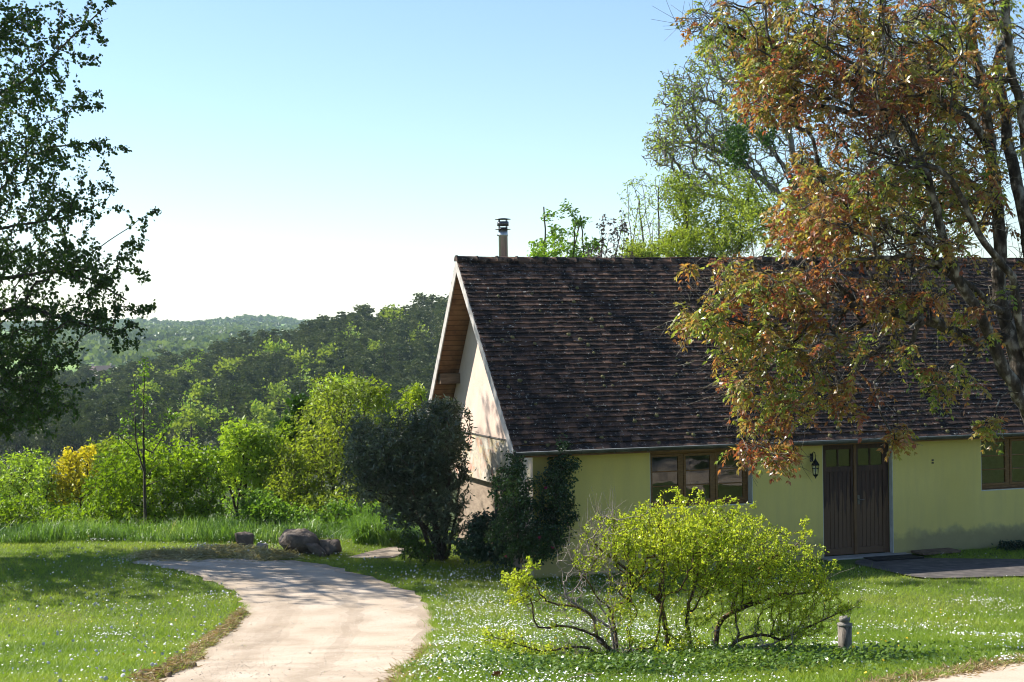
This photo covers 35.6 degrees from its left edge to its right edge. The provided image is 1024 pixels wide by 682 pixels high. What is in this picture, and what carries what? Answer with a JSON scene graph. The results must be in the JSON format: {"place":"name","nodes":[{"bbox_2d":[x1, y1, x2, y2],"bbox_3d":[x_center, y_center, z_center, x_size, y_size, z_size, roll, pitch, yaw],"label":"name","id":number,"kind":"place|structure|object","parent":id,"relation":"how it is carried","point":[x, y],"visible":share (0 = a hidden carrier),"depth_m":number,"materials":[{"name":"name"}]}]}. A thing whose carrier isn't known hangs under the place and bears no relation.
{"place":"outdoors","nodes":[
{"label":"outdoors","id":0,"kind":"place"},
{"bbox_2d":[133,558,437,681],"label":"path","id":1,"kind":"structure","parent":0,"point":[351,591],"depth_m":23.01,"materials":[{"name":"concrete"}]},
{"bbox_2d":[125,600,452,681],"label":"edge grass","id":2,"kind":"structure","parent":1,"relation":"on","point":[433,624],"depth_m":19.83,"materials":[{"name":"plant"}]},
{"bbox_2d":[347,547,403,557],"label":"path","id":3,"kind":"structure","parent":0,"point":[388,552],"depth_m":30.90,"materials":[{"name":"concrete"}]},
{"bbox_2d":[0,322,1023,681],"bbox_3d":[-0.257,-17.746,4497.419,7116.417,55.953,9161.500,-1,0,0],"label":"ground","id":4,"kind":"structure","parent":0,"point":[372,560],"depth_m":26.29,"materials":[{"name":"plant"}]},
{"bbox_2d":[0,490,49,531],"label":"hazel shrub","id":5,"kind":"object","parent":4,"relation":"on","point":[12,508],"visible":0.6,"depth_m":37.30,"materials":[{"name":"green plant"}]},
{"bbox_2d":[0,446,60,523],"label":"green shrub","id":6,"kind":"object","parent":4,"relation":"on","point":[23,467],"visible":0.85,"depth_m":39.67,"materials":[{"name":"green plant"}]},
{"bbox_2d":[0,516,78,543],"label":"tall grass","id":7,"kind":"structure","parent":4,"relation":"on","point":[26,533],"depth_m":33.55,"materials":[{"name":"plant"}]},
{"bbox_2d":[0,476,82,521],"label":"background shrub","id":8,"kind":"object","parent":4,"relation":"on","point":[51,504],"visible":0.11,"depth_m":40.93,"materials":[{"name":"green plant"}]},
{"bbox_2d":[38,501,90,526],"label":"bush","id":9,"kind":"object","parent":4,"relation":"on","point":[55,516],"visible":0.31,"depth_m":36.24,"materials":[{"name":"green plant"}]},
{"bbox_2d":[44,444,99,520],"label":"golden shrub","id":10,"kind":"object","parent":4,"relation":"on","point":[70,459],"visible":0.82,"depth_m":39.78,"materials":[{"name":"yellow plant"}]},
{"bbox_2d":[0,0,161,442],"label":"lime tree","id":11,"kind":"object","parent":4,"relation":"on","point":[43,372],"visible":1,"depth_m":31.53,"materials":[{"name":"green plant"}]},
{"bbox_2d":[69,398,97,450],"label":"pine tree","id":12,"kind":"object","parent":4,"relation":"on","point":[83,402],"visible":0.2,"depth_m":235.74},
{"bbox_2d":[92,399,121,444],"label":"pine tree","id":13,"kind":"object","parent":4,"relation":"on","point":[107,403],"visible":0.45,"depth_m":234.58,"materials":[{"name":"plant"}]},
{"bbox_2d":[68,431,149,521],"bbox_3d":[-10.619,4.460,42.016,2.385,4.150,2.474,-1,0,0],"label":"background shrub","id":14,"kind":"object","parent":4,"relation":"on","point":[104,441],"visible":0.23,"depth_m":41.82,"materials":[{"name":"green plant"}]},
{"bbox_2d":[104,394,130,436],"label":"pine tree","id":15,"kind":"object","parent":4,"relation":"on","point":[120,401],"visible":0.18,"depth_m":239.34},
{"bbox_2d":[113,400,141,437],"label":"pine tree","id":16,"kind":"object","parent":4,"relation":"on","point":[127,403],"visible":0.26,"depth_m":233.21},
{"bbox_2d":[115,387,141,400],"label":"pine tree","id":17,"kind":"object","parent":4,"relation":"on","point":[126,391],"visible":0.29,"depth_m":272.65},
{"bbox_2d":[127,395,157,434],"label":"pine tree","id":18,"kind":"object","parent":4,"relation":"on","point":[139,403],"visible":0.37,"depth_m":237.24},
{"bbox_2d":[111,356,181,524],"bbox_3d":[-7.955,2.362,34.577,1.561,4.079,0.718,-1,0,0],"label":"tall sapling","id":19,"kind":"object","parent":4,"relation":"on","point":[135,424],"visible":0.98,"depth_m":34.60,"materials":[{"name":"green plant"}]},
{"bbox_2d":[70,431,232,527],"bbox_3d":[-8.264,3.675,36.920,3.542,3.198,3.492,-1,0,0],"label":"elder bush","id":20,"kind":"object","parent":4,"relation":"on","point":[127,483],"visible":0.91,"depth_m":36.46,"materials":[{"name":"green plant"}]},
{"bbox_2d":[138,378,164,402],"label":"broadleaf tree","id":21,"kind":"object","parent":4,"relation":"on","point":[156,387],"visible":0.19,"depth_m":293.55,"materials":[{"name":"plant"}]},
{"bbox_2d":[155,388,181,421],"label":"pine tree","id":22,"kind":"object","parent":4,"relation":"on","point":[166,394],"visible":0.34,"depth_m":268.79,"materials":[{"name":"plant"}]},
{"bbox_2d":[166,389,198,430],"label":"broadleaf tree","id":23,"kind":"object","parent":4,"relation":"on","point":[190,398],"visible":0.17,"depth_m":264.40,"materials":[{"name":"plant"}]},
{"bbox_2d":[40,512,325,542],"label":"tall grass","id":24,"kind":"structure","parent":4,"relation":"on","point":[186,530],"depth_m":33.54,"materials":[{"name":"plant"}]},
{"bbox_2d":[126,606,251,681],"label":"dry clippings","id":25,"kind":"object","parent":4,"relation":"on","point":[180,659],"visible":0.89,"depth_m":17.86,"materials":[{"name":"plant"}]},
{"bbox_2d":[166,398,213,445],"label":"broadleaf tree","id":26,"kind":"object","parent":4,"relation":"on","point":[193,418],"visible":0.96,"depth_m":221.34,"materials":[{"name":"plant"}]},
{"bbox_2d":[137,610,245,681],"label":"soil clods","id":27,"kind":"object","parent":4,"relation":"on","point":[167,674],"visible":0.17,"depth_m":16.54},
{"bbox_2d":[186,378,217,408],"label":"broadleaf tree","id":28,"kind":"object","parent":4,"relation":"on","point":[199,392],"visible":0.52,"depth_m":274.76,"materials":[{"name":"plant"}]},
{"bbox_2d":[193,393,219,423],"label":"pine tree","id":29,"kind":"object","parent":4,"relation":"on","point":[207,399],"visible":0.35,"depth_m":253.78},
{"bbox_2d":[118,539,313,562],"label":"dry clippings","id":30,"kind":"object","parent":4,"relation":"on","point":[231,550],"visible":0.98,"depth_m":30.66,"materials":[{"name":"plant"}]},
{"bbox_2d":[0,332,433,461],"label":"undergrowth","id":31,"kind":"object","parent":4,"relation":"on","point":[56,454],"visible":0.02,"depth_m":236.31,"materials":[{"name":"green plant"}]},
{"bbox_2d":[0,314,434,372],"bbox_3d":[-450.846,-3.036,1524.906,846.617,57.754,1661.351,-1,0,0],"label":"woods","id":32,"kind":"object","parent":4,"relation":"on","point":[176,337],"visible":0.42,"depth_m":1121.44,"materials":[{"name":"green plant"}]},
{"bbox_2d":[208,400,236,435],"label":"broadleaf tree","id":33,"kind":"object","parent":4,"relation":"on","point":[215,413],"visible":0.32,"depth_m":247.73,"materials":[{"name":"plant"}]},
{"bbox_2d":[0,292,448,449],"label":"pine wood","id":34,"kind":"object","parent":4,"relation":"on","point":[314,333],"visible":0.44,"depth_m":354.25,"materials":[{"name":"plant"}]},
{"bbox_2d":[211,356,238,379],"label":"broadleaf tree","id":35,"kind":"object","parent":4,"relation":"on","point":[225,366],"visible":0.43,"depth_m":339.60,"materials":[{"name":"plant"}]},
{"bbox_2d":[216,368,238,385],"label":"pine tree","id":36,"kind":"object","parent":4,"relation":"on","point":[226,374],"visible":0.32,"depth_m":313.18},
{"bbox_2d":[217,385,243,421],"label":"pine tree","id":37,"kind":"object","parent":4,"relation":"on","point":[230,392],"visible":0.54,"depth_m":255.48,"materials":[{"name":"plant"}]},
{"bbox_2d":[235,531,253,546],"bbox_3d":[-5.300,3.997,31.608,0.392,0.416,0.277,-1,0,0],"label":"boulder","id":38,"kind":"object","parent":4,"relation":"on","point":[246,538],"visible":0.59,"depth_m":31.52,"materials":[{"name":"stone"}]},
{"bbox_2d":[214,415,277,518],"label":"ash sapling clump","id":39,"kind":"object","parent":4,"relation":"on","point":[255,443],"visible":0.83,"depth_m":38.68,"materials":[{"name":"green plant"}]},
{"bbox_2d":[203,445,289,522],"bbox_3d":[-6.880,4.509,40.700,2.685,3.688,3.857,-1,0,0],"label":"background shrub","id":40,"kind":"object","parent":4,"relation":"on","point":[228,502],"visible":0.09,"depth_m":40.70,"materials":[{"name":"green plant"}]},
{"bbox_2d":[230,386,265,418],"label":"pine tree","id":41,"kind":"object","parent":4,"relation":"on","point":[253,393],"visible":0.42,"depth_m":252.47,"materials":[{"name":"plant"}]},
{"bbox_2d":[247,378,270,404],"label":"pine tree","id":42,"kind":"object","parent":4,"relation":"on","point":[258,385],"visible":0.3,"depth_m":271.90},
{"bbox_2d":[4,533,519,681],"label":"dandelion clocks","id":43,"kind":"object","parent":4,"relation":"on","point":[105,678],"visible":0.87,"depth_m":24.52,"materials":[{"name":"plant"}]},
{"bbox_2d":[245,402,278,435],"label":"broadleaf tree","id":44,"kind":"object","parent":4,"relation":"on","point":[267,418],"visible":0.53,"depth_m":221.35,"materials":[{"name":"plant"}]},
{"bbox_2d":[256,362,279,382],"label":"pine tree","id":45,"kind":"object","parent":4,"relation":"on","point":[267,367],"visible":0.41,"depth_m":309.37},
{"bbox_2d":[255,335,292,359],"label":"broadleaf tree","id":46,"kind":"object","parent":4,"relation":"on","point":[273,345],"visible":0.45,"depth_m":372.38,"materials":[{"name":"plant"}]},
{"bbox_2d":[231,487,319,526],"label":"bramble bush","id":47,"kind":"object","parent":4,"relation":"on","point":[264,507],"visible":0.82,"depth_m":35.90,"materials":[{"name":"green plant"}]},
{"bbox_2d":[262,379,290,417],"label":"broadleaf tree","id":48,"kind":"object","parent":4,"relation":"on","point":[281,397],"visible":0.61,"depth_m":257.95,"materials":[{"name":"plant"}]},
{"bbox_2d":[268,380,295,411],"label":"pine tree","id":49,"kind":"object","parent":4,"relation":"on","point":[289,384],"visible":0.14,"depth_m":262.86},
{"bbox_2d":[271,390,314,498],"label":"dark maple sapling","id":50,"kind":"object","parent":4,"relation":"on","point":[294,403],"visible":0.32,"depth_m":40.31,"materials":[{"name":"green plant"}]},
{"bbox_2d":[286,380,308,398],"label":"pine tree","id":51,"kind":"object","parent":4,"relation":"on","point":[303,383],"visible":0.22,"depth_m":267.73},
{"bbox_2d":[278,528,319,554],"bbox_3d":[-4.171,3.976,31.103,0.755,0.607,0.846,-1,0,-18],"label":"boulder","id":52,"kind":"object","parent":4,"relation":"on","point":[298,539],"visible":0.72,"depth_m":30.85,"materials":[{"name":"stone"}]},
{"bbox_2d":[283,363,314,389],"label":"broadleaf tree","id":53,"kind":"object","parent":4,"relation":"on","point":[305,378],"visible":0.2,"depth_m":294.37,"materials":[{"name":"plant"}]},
{"bbox_2d":[285,345,318,367],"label":"broadleaf tree","id":54,"kind":"object","parent":4,"relation":"on","point":[298,358],"visible":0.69,"depth_m":343.03,"materials":[{"name":"plant"}]},
{"bbox_2d":[251,372,361,525],"bbox_3d":[-5.209,3.354,40.450,3.414,5.097,1.915,-1,0,-36],"label":"young ash tree","id":55,"kind":"object","parent":4,"relation":"on","point":[281,439],"visible":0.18,"depth_m":40.05,"materials":[{"name":"green plant"}]},
{"bbox_2d":[293,362,319,386],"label":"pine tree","id":56,"kind":"object","parent":4,"relation":"on","point":[311,367],"visible":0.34,"depth_m":298.20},
{"bbox_2d":[306,543,327,557],"bbox_3d":[-3.748,4.055,30.648,0.406,0.327,0.292,-1,0,28],"label":"boulder","id":57,"kind":"object","parent":4,"relation":"on","point":[316,548],"visible":0.91,"depth_m":30.56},
{"bbox_2d":[261,466,380,523],"bbox_3d":[-4.492,4.026,37.299,2.958,2.163,2.514,-1,0,0],"label":"undergrowth shrub","id":58,"kind":"object","parent":4,"relation":"on","point":[281,491],"visible":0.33,"depth_m":37.15,"materials":[{"name":"green plant"}]},
{"bbox_2d":[253,373,392,527],"bbox_3d":[-4.426,3.136,38.736,3.608,4.696,3.477,-1,0,0],"label":"robinia thicket","id":59,"kind":"object","parent":4,"relation":"on","point":[336,448],"visible":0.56,"depth_m":38.50,"materials":[{"name":"green plant"}]},
{"bbox_2d":[316,355,336,378],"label":"pine tree","id":60,"kind":"object","parent":4,"relation":"on","point":[331,362],"visible":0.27,"depth_m":300.74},
{"bbox_2d":[313,342,345,368],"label":"broadleaf tree","id":61,"kind":"object","parent":4,"relation":"on","point":[324,352],"visible":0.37,"depth_m":327.38,"materials":[{"name":"plant"}]},
{"bbox_2d":[320,539,341,555],"bbox_3d":[-3.509,4.024,30.792,0.440,0.409,0.300,-1,0,0],"label":"boulder","id":62,"kind":"object","parent":4,"relation":"on","point":[329,546],"visible":0.84,"depth_m":30.72,"materials":[{"name":"stone"}]},
{"bbox_2d":[327,348,351,368],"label":"pine tree","id":63,"kind":"object","parent":4,"relation":"on","point":[337,352],"visible":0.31,"depth_m":309.15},
{"bbox_2d":[333,359,350,377],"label":"pine tree","id":64,"kind":"object","parent":4,"relation":"on","point":[342,363],"visible":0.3,"depth_m":291.80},
{"bbox_2d":[334,321,362,349],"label":"broadleaf tree","id":65,"kind":"object","parent":4,"relation":"on","point":[353,332],"visible":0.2,"depth_m":372.26,"materials":[{"name":"plant"}]},
{"bbox_2d":[305,492,418,526],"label":"green bush","id":66,"kind":"object","parent":4,"relation":"on","point":[333,511],"visible":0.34,"depth_m":34.74,"materials":[{"name":"green plant"}]},
{"bbox_2d":[351,358,378,389],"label":"pine tree","id":67,"kind":"object","parent":4,"relation":"on","point":[363,367],"visible":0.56,"depth_m":288.48,"materials":[{"name":"plant"}]},
{"bbox_2d":[354,350,378,379],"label":"pine tree","id":68,"kind":"object","parent":4,"relation":"on","point":[369,354],"visible":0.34,"depth_m":305.48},
{"bbox_2d":[329,366,409,498],"bbox_3d":[-3.830,3.674,42.995,2.259,6.086,1.769,-1,0,0],"label":"olive leaved tree","id":69,"kind":"object","parent":4,"relation":"on","point":[374,400],"visible":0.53,"depth_m":42.91,"materials":[{"name":"green plant"}]},
{"bbox_2d":[311,503,432,547],"bbox_3d":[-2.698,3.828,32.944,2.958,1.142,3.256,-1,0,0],"label":"tall grass","id":70,"kind":"structure","parent":4,"relation":"on","point":[370,529],"depth_m":32.26,"materials":[{"name":"plant"}]},
{"bbox_2d":[366,338,384,362],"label":"broadleaf tree","id":71,"kind":"object","parent":4,"relation":"on","point":[374,344],"visible":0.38,"depth_m":335.44,"materials":[{"name":"plant"}]},
{"bbox_2d":[372,342,395,376],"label":"pine tree","id":72,"kind":"object","parent":4,"relation":"on","point":[384,349],"visible":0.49,"depth_m":311.69,"materials":[{"name":"plant"}]},
{"bbox_2d":[376,360,391,376],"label":"pine tree","id":73,"kind":"object","parent":4,"relation":"on","point":[383,366],"visible":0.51,"depth_m":296.23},
{"bbox_2d":[378,304,408,329],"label":"broadleaf tree","id":74,"kind":"object","parent":4,"relation":"on","point":[388,310],"visible":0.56,"depth_m":388.99,"materials":[{"name":"plant"}]},
{"bbox_2d":[387,382,413,416],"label":"pine tree","id":75,"kind":"object","parent":4,"relation":"on","point":[399,386],"visible":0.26,"depth_m":255.85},
{"bbox_2d":[334,394,477,561],"bbox_3d":[-1.962,2.639,29.576,2.749,3.361,2.811,-1,0,0],"label":"grey green shrub","id":76,"kind":"object","parent":4,"relation":"on","point":[430,457],"visible":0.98,"depth_m":29.13,"materials":[{"name":"green plant"}]},
{"bbox_2d":[386,381,427,523],"bbox_3d":[-2.847,3.733,41.979,1.574,5.379,1.576,-1,0,0],"label":"olive leaved tree","id":77,"kind":"object","parent":4,"relation":"on","point":[415,395],"visible":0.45,"depth_m":41.90,"materials":[{"name":"green plant"}]},
{"bbox_2d":[376,644,440,681],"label":"dry clippings","id":78,"kind":"object","parent":4,"relation":"on","point":[394,667],"visible":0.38,"depth_m":16.00,"materials":[{"name":"plant"}]},
{"bbox_2d":[395,358,429,389],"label":"pine tree","id":79,"kind":"object","parent":4,"relation":"on","point":[412,366],"visible":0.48,"depth_m":285.54,"materials":[{"name":"plant"}]},
{"bbox_2d":[395,531,435,564],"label":"young shrub","id":80,"kind":"object","parent":4,"relation":"on","point":[416,547],"visible":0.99,"depth_m":29.07,"materials":[{"name":"green plant"}]},
{"bbox_2d":[407,320,433,347],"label":"broadleaf tree","id":81,"kind":"object","parent":4,"relation":"on","point":[412,336],"visible":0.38,"depth_m":358.07,"materials":[{"name":"plant"}]},
{"bbox_2d":[410,339,436,368],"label":"pine tree","id":82,"kind":"object","parent":4,"relation":"on","point":[428,348],"visible":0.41,"depth_m":310.41,"materials":[{"name":"plant"}]},
{"bbox_2d":[419,362,435,389],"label":"pine tree","id":83,"kind":"object","parent":4,"relation":"on","point":[428,371],"visible":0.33,"depth_m":281.27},
{"bbox_2d":[448,507,519,568],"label":"shrub","id":84,"kind":"object","parent":4,"relation":"on","point":[474,547],"visible":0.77,"depth_m":27.69,"materials":[{"name":"green plant"}]},
{"bbox_2d":[5,541,991,681],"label":"flowers","id":85,"kind":"object","parent":4,"relation":"on","point":[488,606],"visible":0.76,"depth_m":20.29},
{"bbox_2d":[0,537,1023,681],"bbox_3d":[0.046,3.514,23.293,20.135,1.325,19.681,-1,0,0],"label":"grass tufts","id":86,"kind":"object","parent":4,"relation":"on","point":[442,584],"visible":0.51,"depth_m":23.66,"materials":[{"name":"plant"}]},
{"bbox_2d":[0,534,1023,681],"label":"daisies","id":87,"kind":"object","parent":4,"relation":"on","point":[541,680],"visible":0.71,"depth_m":21.35,"materials":[{"name":"white plant"}]},
{"bbox_2d":[483,434,582,568],"bbox_3d":[0.540,2.936,27.818,1.598,2.682,3.166,-1,0,14],"label":"evergreen shrub","id":88,"kind":"object","parent":4,"relation":"on","point":[556,489],"visible":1,"depth_m":26.93,"materials":[{"name":"green plant"}]},
{"bbox_2d":[527,198,606,256],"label":"leafy tree","id":89,"kind":"object","parent":4,"relation":"on","point":[541,245],"visible":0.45,"depth_m":41.92,"materials":[{"name":"green plant"}]},
{"bbox_2d":[584,210,634,257],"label":"bud covered sapling","id":90,"kind":"object","parent":4,"relation":"on","point":[624,224],"visible":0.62,"depth_m":40.95,"materials":[{"name":"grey plant"}]},
{"bbox_2d":[616,169,678,256],"bbox_3d":[3.847,-0.317,44.049,1.962,8.811,2.120,-1,0,0],"label":"slender ash","id":91,"kind":"object","parent":4,"relation":"on","point":[659,227],"visible":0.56,"depth_m":43.88,"materials":[{"name":"green plant"}]},
{"bbox_2d":[480,486,863,661],"bbox_3d":[1.703,2.671,16.885,4.150,2.294,1.930,-1,0,0],"label":"lime green bush","id":92,"kind":"object","parent":4,"relation":"on","point":[707,546],"visible":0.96,"depth_m":16.91,"materials":[{"name":"green plant"}]},
{"bbox_2d":[400,636,1014,681],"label":"ground cover","id":93,"kind":"object","parent":4,"relation":"on","point":[718,660],"visible":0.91,"depth_m":15.72,"materials":[{"name":"green plant"}]},
{"bbox_2d":[426,218,1023,577],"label":"house","id":94,"kind":"structure","parent":4,"relation":"on","point":[536,356],"depth_m":29.78,"materials":[{"name":"paint"}]},
{"bbox_2d":[650,449,752,508],"bbox_3d":[3.369,2.470,28.737,2.025,1.015,0.273,-1,0,-18],"label":"window","id":95,"kind":"structure","parent":94,"relation":"in","point":[747,480],"depth_m":28.83,"materials":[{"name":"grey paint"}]},
{"bbox_2d":[822,443,893,555],"bbox_3d":[6.401,2.925,29.728,1.485,2.116,0.226,-1,0,-18],"label":"door","id":96,"kind":"structure","parent":94,"relation":"in","point":[858,499],"depth_m":29.76,"materials":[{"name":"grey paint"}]},
{"bbox_2d":[981,437,1023,490],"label":"window","id":97,"kind":"structure","parent":94,"relation":"in","point":[1007,484],"depth_m":30.83,"materials":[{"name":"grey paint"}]},
{"bbox_2d":[613,165,842,257],"bbox_3d":[5.814,-0.368,43.526,7.182,8.928,3.660,-1,0,-16],"label":"light green tree","id":98,"kind":"object","parent":4,"relation":"on","point":[688,237],"visible":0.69,"depth_m":43.16,"materials":[{"name":"green plant"}]},
{"bbox_2d":[720,113,852,256],"bbox_3d":[8.363,-1.452,47.020,4.212,10.956,2.365,-1,0,0],"label":"ivy clad tree","id":99,"kind":"object","parent":4,"relation":"on","point":[735,142],"visible":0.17,"depth_m":47.22,"materials":[{"name":"green plant"}]},
{"bbox_2d":[641,6,995,255],"bbox_3d":[9.678,-3.330,50.533,11.921,14.798,5.290,-1,0,-8],"label":"tall ash tree","id":100,"kind":"object","parent":4,"relation":"on","point":[665,148],"visible":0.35,"depth_m":49.27,"materials":[{"name":"green plant"}]},
{"bbox_2d":[639,0,1023,485],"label":"red leaved tree","id":101,"kind":"object","parent":4,"relation":"on","point":[783,69],"visible":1,"depth_m":18.50,"materials":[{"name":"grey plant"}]},
{"bbox_2d":[837,615,851,652],"bbox_3d":[3.649,3.270,17.464,0.170,0.515,0.167,-1,0,0],"label":"garden post","id":102,"kind":"object","parent":4,"relation":"on","point":[845,633],"visible":0.66,"depth_m":17.40,"materials":[{"name":"stone"}]},
{"bbox_2d":[841,650,1023,681],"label":"dry clippings","id":103,"kind":"object","parent":4,"relation":"on","point":[987,664],"visible":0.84,"depth_m":14.88,"materials":[{"name":"plant"}]},
{"bbox_2d":[911,548,960,554],"bbox_3d":[7.927,3.935,29.799,0.840,0.042,0.400,-1,0,-21],"label":"slatted board","id":104,"kind":"object","parent":4,"relation":"on","point":[934,551],"visible":1,"depth_m":29.71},
{"bbox_2d":[990,539,1023,551],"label":"dark wall shrub","id":105,"kind":"object","parent":4,"relation":"on","point":[1017,545],"visible":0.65,"depth_m":30.17,"materials":[{"name":"green plant"}]},
{"bbox_2d":[0,0,1023,323],"label":"sky","id":106,"kind":"structure","parent":0,"point":[299,159],"materials":[{"name":"blue"}]},
{"bbox_2d":[855,558,1023,577],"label":"patio slab","id":107,"kind":"structure","parent":0,"point":[944,567],"depth_m":28.03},
{"bbox_2d":[863,554,923,560],"bbox_3d":[6.985,3.964,29.149,1.000,0.020,0.440,-1,0,-18],"label":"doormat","id":108,"kind":"object","parent":107,"relation":"on","point":[892,557],"visible":1,"depth_m":29.13,"materials":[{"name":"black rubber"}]},
{"bbox_2d":[915,662,1023,681],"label":"path","id":109,"kind":"structure","parent":0,"point":[1007,674],"depth_m":14.54,"materials":[{"name":"concrete"}]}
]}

